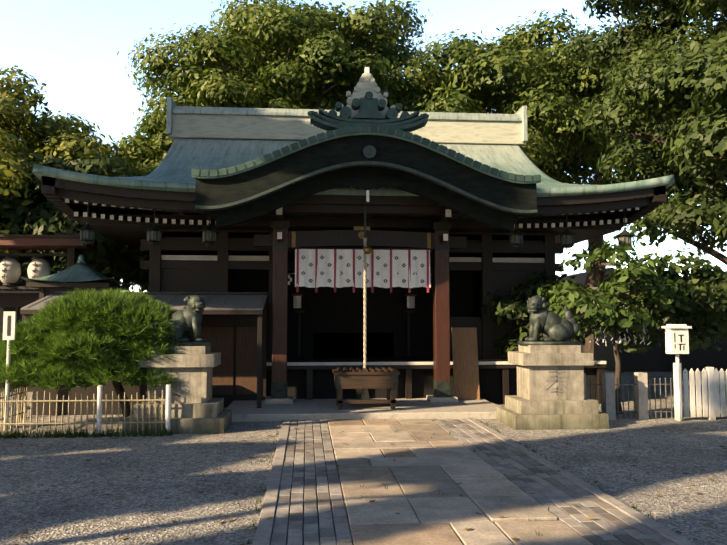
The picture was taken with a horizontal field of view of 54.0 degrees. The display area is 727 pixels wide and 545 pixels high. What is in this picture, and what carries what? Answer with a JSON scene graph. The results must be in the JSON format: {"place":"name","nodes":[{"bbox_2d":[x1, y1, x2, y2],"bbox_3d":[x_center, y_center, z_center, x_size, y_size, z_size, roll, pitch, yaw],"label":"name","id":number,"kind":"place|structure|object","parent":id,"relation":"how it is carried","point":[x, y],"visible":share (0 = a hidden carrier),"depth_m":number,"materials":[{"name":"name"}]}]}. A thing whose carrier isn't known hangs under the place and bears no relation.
{"place":"outdoors","nodes":[
{"label":"outdoors","id":0,"kind":"place"},
{"bbox_2d":[182,212,200,214],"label":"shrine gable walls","id":1,"kind":"structure","parent":0,"point":[184,213],"depth_m":18.25,"materials":[{"name":"brown wood"}]},
{"bbox_2d":[117,0,453,145],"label":"camphor tree","id":2,"kind":"object","parent":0,"point":[264,69],"depth_m":28.21,"materials":[{"name":"green plant"}]},
{"bbox_2d":[166,97,527,146],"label":"roof ridge","id":3,"kind":"structure","parent":0,"point":[294,124],"depth_m":17.45,"materials":[{"name":"green metal"}]},
{"bbox_2d":[288,273,431,307],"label":"hall objects","id":4,"kind":"object","parent":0,"point":[297,300],"visible":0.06,"depth_m":15.54,"materials":[{"name":"grey metal"}]},
{"bbox_2d":[0,370,726,544],"bbox_3d":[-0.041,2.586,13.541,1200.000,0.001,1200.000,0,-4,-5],"label":"gravel ground","id":5,"kind":"structure","parent":0,"point":[58,513],"depth_m":7.58,"materials":[{"name":"grey gravel"}]},
{"bbox_2d":[3,311,15,431],"bbox_3d":[-5.230,1.470,10.490,0.170,1.790,0.060,0,-4,-5],"label":"sign post","id":6,"kind":"object","parent":5,"relation":"on","point":[9,326],"visible":0.88,"depth_m":10.51,"materials":[{"name":"white paint"}]},
{"bbox_2d":[0,128,78,261],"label":"tree foliage","id":7,"kind":"object","parent":5,"relation":"on","point":[15,169],"depth_m":18.33,"materials":[{"name":"green plant"}]},
{"bbox_2d":[0,234,97,288],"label":"lantern rack","id":8,"kind":"object","parent":5,"relation":"on","point":[10,269],"visible":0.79,"depth_m":16.14,"materials":[{"name":"red wood"}]},
{"bbox_2d":[0,252,102,391],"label":"tiled building","id":9,"kind":"structure","parent":5,"relation":"on","point":[16,300],"depth_m":17.03,"materials":[{"name":"tile"}]},
{"bbox_2d":[20,255,132,336],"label":"pavilion","id":10,"kind":"structure","parent":5,"relation":"on","point":[81,274],"depth_m":15.22,"materials":[{"name":"teal metal"}]},
{"bbox_2d":[12,199,149,291],"bbox_3d":[-6.728,0.128,19.569,5.926,5.845,6.233,0,-4,-5],"label":"tree","id":11,"kind":"object","parent":5,"relation":"on","point":[112,264],"depth_m":17.78,"materials":[{"name":"green plant"}]},
{"bbox_2d":[0,147,149,259],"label":"tree foliage","id":12,"kind":"object","parent":11,"relation":"on","point":[109,166],"visible":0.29,"depth_m":19.08,"materials":[{"name":"green plant"}]},
{"bbox_2d":[0,385,171,435],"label":"bamboo fence","id":13,"kind":"object","parent":5,"relation":"on","point":[18,417],"visible":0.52,"depth_m":10.31,"materials":[{"name":"bamboo"},{"name":"white painted wood"}]},
{"bbox_2d":[0,425,172,438],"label":"grass tufts","id":14,"kind":"object","parent":5,"relation":"on","point":[68,434],"visible":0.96,"depth_m":10.16,"materials":[{"name":"green plant"}]},
{"bbox_2d":[0,287,191,417],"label":"pine shrub","id":15,"kind":"object","parent":5,"relation":"on","point":[81,327],"visible":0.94,"depth_m":10.56,"materials":[{"name":"green plant"}]},
{"bbox_2d":[20,291,267,417],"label":"outbuilding","id":16,"kind":"structure","parent":5,"relation":"on","point":[234,327],"depth_m":13.73,"materials":[{"name":"brown wood"}]},
{"bbox_2d":[122,346,231,434],"bbox_3d":[-2.825,1.768,11.014,1.460,1.270,1.100,0,-4,-5],"label":"stone pedestal","id":17,"kind":"object","parent":5,"relation":"on","point":[196,408],"visible":0.85,"depth_m":10.65,"materials":[{"name":"stone"}]},
{"bbox_2d":[151,295,212,345],"bbox_3d":[-2.842,0.743,11.086,0.936,0.787,0.456,0,-4,-5],"label":"komainu statue","id":18,"kind":"object","parent":17,"relation":"on","point":[190,317],"visible":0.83,"depth_m":10.96,"materials":[{"name":"grey metal"}]},
{"bbox_2d":[0,417,726,544],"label":"fallen leaves","id":19,"kind":"object","parent":5,"relation":"on","point":[203,475],"visible":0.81,"depth_m":7.56,"materials":[{"name":"brown plant"}]},
{"bbox_2d":[226,395,500,421],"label":"stone platform","id":20,"kind":"structure","parent":5,"relation":"on","point":[452,407],"depth_m":12.32,"materials":[{"name":"grey stone"}]},
{"bbox_2d":[271,228,450,397],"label":"wooden pillars","id":21,"kind":"structure","parent":20,"relation":"on","point":[441,342],"depth_m":13.54,"materials":[{"name":"brown wood"}]},
{"bbox_2d":[254,187,466,269],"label":"porch beams","id":22,"kind":"structure","parent":21,"relation":"on","point":[350,238],"depth_m":13.65,"materials":[{"name":"brown wood"}]},
{"bbox_2d":[292,247,432,292],"bbox_3d":[-0.007,-0.044,13.560,2.680,0.850,0.107,0,-4,-5],"label":"noren curtain","id":23,"kind":"object","parent":22,"relation":"attached to","point":[390,268],"visible":0.98,"depth_m":13.56,"materials":[{"name":"fabric"}]},
{"bbox_2d":[195,135,537,230],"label":"curved gable","id":24,"kind":"structure","parent":22,"relation":"on","point":[466,191],"depth_m":12.20,"materials":[{"name":"wood"}]},
{"bbox_2d":[191,125,540,183],"bbox_3d":[-0.019,-2.069,13.586,5.902,1.279,3.177,0,-4,-5],"label":"roof edge","id":25,"kind":"object","parent":24,"relation":"on","point":[368,130],"visible":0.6,"depth_m":12.03,"materials":[{"name":"green metal"}]},
{"bbox_2d":[307,67,428,131],"bbox_3d":[-0.019,-2.932,13.660,2.107,1.275,3.048,0,-4,-5],"label":"roof ornament","id":26,"kind":"object","parent":25,"relation":"on","point":[367,101],"visible":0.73,"depth_m":12.19,"materials":[{"name":"teal metal"}]},
{"bbox_2d":[332,145,402,201],"bbox_3d":[0.088,-1.688,12.231,1.241,0.900,0.455,0,-4,-5],"label":"gable ornament","id":27,"kind":"object","parent":24,"relation":"attached to","point":[367,183],"visible":1,"depth_m":12.38,"materials":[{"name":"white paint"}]},
{"bbox_2d":[332,367,399,409],"bbox_3d":[0.030,2.053,12.679,1.140,0.680,0.800,0,-4,-5],"label":"offering box","id":28,"kind":"object","parent":20,"relation":"on","point":[369,378],"visible":0.96,"depth_m":12.33,"materials":[{"name":"brown wood"}]},
{"bbox_2d":[451,328,479,399],"bbox_3d":[2.010,1.790,14.043,0.500,1.406,0.247,0,-4,-5],"label":"leaning board","id":29,"kind":"object","parent":20,"relation":"on","point":[465,364],"visible":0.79,"depth_m":14.03,"materials":[{"name":"brown wood"}]},
{"bbox_2d":[140,229,605,404],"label":"shrine building","id":30,"kind":"structure","parent":5,"relation":"on","point":[325,334],"depth_m":15.21,"materials":[{"name":"brown wood"}]},
{"bbox_2d":[41,176,665,253],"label":"roof eaves","id":31,"kind":"object","parent":30,"relation":"attached to","point":[70,199],"visible":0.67,"depth_m":13.60,"materials":[{"name":"brown wood"}]},
{"bbox_2d":[32,138,674,219],"bbox_3d":[-0.347,-2.221,17.758,11.731,2.307,9.489,0,-4,-5],"label":"roof","id":32,"kind":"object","parent":30,"relation":"on","point":[183,157],"visible":0.15,"depth_m":15.75,"materials":[{"name":"green metal"}]},
{"bbox_2d":[76,204,635,250],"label":"hanging lanterns","id":33,"kind":"object","parent":32,"relation":"hanging from","point":[154,234],"visible":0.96,"depth_m":13.15,"materials":[{"name":"brown metal"}]},
{"bbox_2d":[360,205,372,399],"bbox_3d":[0.050,0.466,13.061,0.241,3.740,0.187,-3,-5,32],"label":"bell rope","id":34,"kind":"object","parent":32,"relation":"hanging from","point":[366,250],"visible":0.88,"depth_m":13.05,"materials":[{"name":"beige fabric"}]},
{"bbox_2d":[270,419,558,544],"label":"path bedding","id":35,"kind":"object","parent":5,"relation":"on","point":[329,491],"depth_m":6.69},
{"bbox_2d":[327,419,592,544],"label":"path flagstones","id":36,"kind":"object","parent":35,"relation":"on","point":[490,493],"visible":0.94,"depth_m":6.61,"materials":[{"name":"beige stone"}]},
{"bbox_2d":[253,418,695,544],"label":"path pavers","id":37,"kind":"object","parent":35,"relation":"on","point":[562,492],"visible":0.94,"depth_m":6.61,"materials":[{"name":"grey stone"}]},
{"bbox_2d":[247,419,653,544],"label":"path weeds","id":38,"kind":"object","parent":37,"relation":"on","point":[631,506],"depth_m":6.74,"materials":[{"name":"green plant"}]},
{"bbox_2d":[480,267,600,359],"bbox_3d":[3.657,1.282,14.944,2.436,2.812,2.279,0,-4,-5],"label":"shrub","id":39,"kind":"object","parent":5,"relation":"on","point":[518,310],"depth_m":14.68,"materials":[{"name":"green plant"}]},
{"bbox_2d":[496,345,608,429],"bbox_3d":[2.996,1.801,11.475,1.460,1.270,1.100,0,-4,-5],"label":"stone pedestal","id":40,"kind":"object","parent":5,"relation":"on","point":[550,388],"visible":0.98,"depth_m":11.11,"materials":[{"name":"stone"}]},
{"bbox_2d":[518,295,580,344],"bbox_3d":[3.013,0.768,11.551,0.936,0.803,0.456,0,-4,-5],"label":"komainu statue","id":41,"kind":"object","parent":40,"relation":"on","point":[555,328],"visible":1,"depth_m":11.40,"materials":[{"name":"grey metal"}]},
{"bbox_2d":[537,236,694,413],"bbox_3d":[4.619,0.933,12.899,2.826,3.220,2.742,0,-4,-5],"label":"small tree","id":42,"kind":"object","parent":5,"relation":"on","point":[604,309],"depth_m":12.59,"materials":[{"name":"green plant"}]},
{"bbox_2d":[580,302,650,344],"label":"paper fortunes","id":43,"kind":"object","parent":42,"relation":"attached to","point":[620,341],"visible":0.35,"depth_m":12.82,"materials":[{"name":"white paper"}]},
{"bbox_2d":[584,372,672,419],"bbox_3d":[4.372,2.121,12.512,1.691,0.780,1.049,0,-4,-5],"label":"iron railing fence","id":44,"kind":"object","parent":5,"relation":"on","point":[640,384],"visible":0.77,"depth_m":12.03,"materials":[{"name":"metal"}]},
{"bbox_2d":[556,267,726,372],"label":"wall","id":45,"kind":"structure","parent":5,"relation":"on","point":[657,358],"depth_m":24.07,"materials":[{"name":"wood"}]},
{"bbox_2d":[598,247,726,401],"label":"tree","id":46,"kind":"object","parent":5,"relation":"on","point":[709,291],"depth_m":14.08,"materials":[{"name":"green plant"}]},
{"bbox_2d":[661,324,691,420],"bbox_3d":[5.233,1.664,11.864,0.380,1.600,0.280,0,-4,-5],"label":"sign post","id":47,"kind":"object","parent":5,"relation":"on","point":[676,339],"visible":1,"depth_m":11.81,"materials":[{"name":"white paint"}]},
{"bbox_2d":[673,363,726,419],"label":"white picket fence","id":48,"kind":"object","parent":5,"relation":"on","point":[713,405],"visible":0.9,"depth_m":11.97,"materials":[{"name":"paint"}]},
{"bbox_3d":[-8.418,-1.355,32.297,4.063,10.683,4.112,0,-4,-5],"label":"camphor tree wood","id":49,"kind":"object","parent":5,"relation":"on","visible":0},
{"bbox_2d":[113,110,172,172],"bbox_3d":[-8.493,-5.115,32.505,8.165,5.477,6.872,0,-4,-5],"label":"tree","id":50,"kind":"object","parent":49,"relation":"on","point":[150,148],"visible":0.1,"depth_m":30.49,"materials":[{"name":"green plant"}]},
{"bbox_3d":[-15.561,-0.818,21.495,7.546,8.066,7.873,0,-4,-5],"label":"tree wood","id":51,"kind":"object","parent":5,"relation":"on","visible":0},
{"bbox_2d":[0,120,29,155],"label":"tree foliage","id":52,"kind":"object","parent":51,"relation":"attached to","point":[2,127],"visible":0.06,"depth_m":23.47,"materials":[{"name":"green plant"}]},
{"bbox_2d":[0,65,122,171],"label":"tree foliage","id":53,"kind":"object","parent":51,"relation":"on","point":[63,135],"visible":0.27,"depth_m":23.06,"materials":[{"name":"green plant"}]},
{"bbox_2d":[0,0,726,291],"label":"sky","id":54,"kind":"structure","parent":0,"point":[71,47],"materials":[{"name":"white"}]},
{"bbox_2d":[398,7,649,184],"bbox_3d":[6.311,-3.324,29.261,11.609,14.313,11.833,-2,-5,28],"label":"camphor tree","id":55,"kind":"object","parent":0,"point":[480,71],"depth_m":26.50,"materials":[{"name":"green plant"}]},
{"bbox_2d":[502,41,685,358],"bbox_3d":[11.054,-3.701,34.012,11.411,15.510,12.408,0,-4,-5],"label":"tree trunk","id":56,"kind":"object","parent":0,"point":[595,273],"depth_m":33.47,"materials":[{"name":"plant"}]},
{"bbox_2d":[596,94,726,264],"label":"tree","id":57,"kind":"object","parent":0,"point":[635,164],"depth_m":21.93,"materials":[{"name":"green plant"}]},
{"bbox_2d":[554,0,726,171],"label":"tree","id":58,"kind":"object","parent":57,"relation":"attached to","point":[619,49],"depth_m":18.33,"materials":[{"name":"green plant"}]},
{"bbox_2d":[641,17,726,237],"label":"tree","id":59,"kind":"object","parent":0,"point":[702,142],"depth_m":14.99,"materials":[{"name":"green plant"}]},
{"bbox_3d":[-12.357,-0.872,24.194,7.331,8.662,7.514,0,-4,-5],"label":"tree wood","id":60,"kind":"object","parent":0,"visible":0},
{"bbox_2d":[95,139,159,176],"bbox_3d":[-10.004,-2.435,27.537,8.123,5.337,7.422,3,-5,-35],"label":"tree foliage","id":61,"kind":"object","parent":60,"relation":"on","point":[129,161],"visible":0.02,"depth_m":27.11,"materials":[{"name":"green plant"}]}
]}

